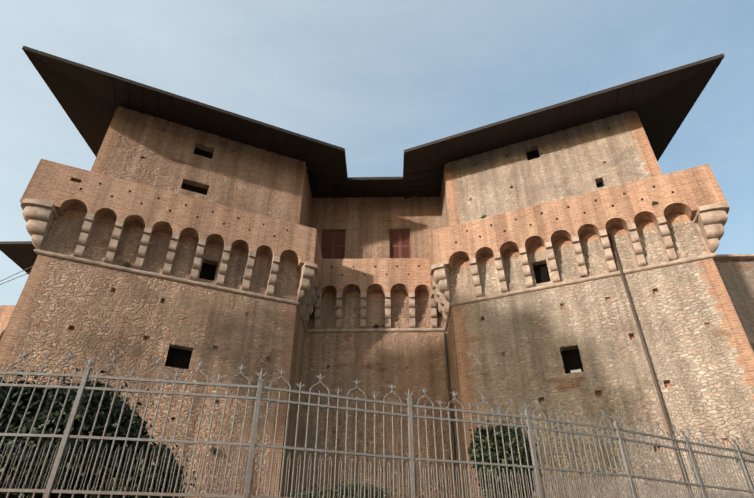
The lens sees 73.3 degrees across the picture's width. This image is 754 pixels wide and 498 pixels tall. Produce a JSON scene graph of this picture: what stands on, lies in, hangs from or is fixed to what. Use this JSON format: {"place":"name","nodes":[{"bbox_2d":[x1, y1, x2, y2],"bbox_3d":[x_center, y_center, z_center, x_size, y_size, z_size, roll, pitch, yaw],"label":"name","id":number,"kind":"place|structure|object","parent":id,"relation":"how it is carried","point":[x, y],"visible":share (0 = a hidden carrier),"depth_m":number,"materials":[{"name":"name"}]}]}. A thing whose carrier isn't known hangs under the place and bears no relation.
{"place":"outdoors","nodes":[
{"label":"outdoors","id":0,"kind":"place"},
{"bbox_2d":[0,241,37,274],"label":"neighbouring roof","id":1,"kind":"structure","parent":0,"point":[23,255],"depth_m":31.38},
{"bbox_2d":[0,0,753,304],"label":"sky","id":2,"kind":"structure","parent":0,"point":[374,80],"materials":[{"name":"blue"}]},
{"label":"garden terrace ground","id":3,"kind":"structure","parent":0,"visible":0},
{"bbox_2d":[0,305,15,339],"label":"wing walls","id":4,"kind":"structure","parent":3,"relation":"on","point":[6,311],"depth_m":29.32,"materials":[{"name":"brick"}]},
{"bbox_2d":[0,367,175,497],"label":"bush","id":5,"kind":"object","parent":3,"relation":"on","point":[51,425],"depth_m":9.47,"materials":[{"name":"green plant"}]},
{"bbox_2d":[66,432,195,497],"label":"bush","id":6,"kind":"object","parent":3,"relation":"on","point":[145,447],"depth_m":9.66,"materials":[{"name":"green plant"}]},
{"bbox_2d":[285,477,406,497],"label":"bush","id":7,"kind":"object","parent":3,"relation":"on","point":[352,492],"visible":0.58,"depth_m":9.74,"materials":[{"name":"green plant"}]},
{"bbox_2d":[0,350,753,497],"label":"iron fence","id":8,"kind":"object","parent":3,"relation":"on","point":[66,436],"visible":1,"depth_m":8.17,"materials":[{"name":"metal"}]},
{"bbox_2d":[3,216,753,497],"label":"castle walls","id":9,"kind":"structure","parent":3,"relation":"on","point":[517,343],"depth_m":19.66,"materials":[{"name":"stone"}]},
{"bbox_2d":[0,266,32,284],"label":"overhead cables","id":10,"kind":"object","parent":9,"relation":"attached to","point":[15,274],"visible":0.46,"depth_m":19.41,"materials":[{"name":"metal"}]},
{"bbox_2d":[22,159,726,299],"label":"parapet","id":11,"kind":"structure","parent":9,"relation":"on","point":[79,194],"depth_m":21.86,"materials":[{"name":"brown brick"}]},
{"bbox_2d":[102,106,650,258],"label":"castle upper walls","id":12,"kind":"structure","parent":11,"relation":"on","point":[150,151],"depth_m":25.01,"materials":[{"name":"stone"}]},
{"bbox_2d":[321,231,410,258],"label":"window shutters","id":13,"kind":"object","parent":12,"relation":"attached to","point":[400,245],"depth_m":28.28,"materials":[{"name":"brown wood"}]},
{"bbox_2d":[22,46,724,197],"bbox_3d":[0.236,-0.311,34.364,29.212,1.554,31.764,-1,-34,1],"label":"pitched roof","id":14,"kind":"object","parent":12,"relation":"on","point":[665,101],"visible":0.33,"depth_m":24.38,"materials":[{"name":"brown wood"}]},
{"bbox_2d":[110,78,635,198],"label":"roof rafters","id":15,"kind":"object","parent":14,"relation":"attached to","point":[313,143],"visible":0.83,"depth_m":25.55,"materials":[{"name":"brown wood"}]},
{"bbox_2d":[20,198,728,328],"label":"corbels","id":16,"kind":"object","parent":9,"relation":"attached to","point":[41,217],"visible":1,"depth_m":20.96,"materials":[{"name":"stone"}]},
{"bbox_2d":[34,249,716,332],"bbox_3d":[0.245,7.325,29.885,25.565,0.178,26.931,-1,-34,1],"label":"string course","id":17,"kind":"object","parent":9,"relation":"on","point":[292,302],"visible":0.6,"depth_m":21.01,"materials":[{"name":"stone"}]},
{"bbox_2d":[0,108,753,497],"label":"brick quoins","id":18,"kind":"object","parent":9,"relation":"attached to","point":[38,272],"visible":0.75,"depth_m":19.80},
{"bbox_2d":[165,148,603,373],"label":"window interiors","id":19,"kind":"object","parent":9,"relation":"attached to","point":[177,358],"depth_m":21.69,"materials":[{"name":"black"}]},
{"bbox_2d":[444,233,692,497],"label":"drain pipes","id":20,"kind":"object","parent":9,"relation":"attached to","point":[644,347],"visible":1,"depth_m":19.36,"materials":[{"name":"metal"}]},
{"bbox_2d":[460,417,542,497],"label":"bush","id":21,"kind":"object","parent":3,"relation":"on","point":[478,451],"depth_m":11.85,"materials":[{"name":"green plant"}]},
{"bbox_2d":[714,260,753,351],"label":"wing walls","id":22,"kind":"structure","parent":3,"relation":"on","point":[737,277],"depth_m":26.94,"materials":[{"name":"brown brick"}]},
{"bbox_2d":[713,254,753,343],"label":"wing roof ledge","id":23,"kind":"object","parent":22,"relation":"on","point":[734,257],"depth_m":27.64,"materials":[{"name":"stone"}]}
]}

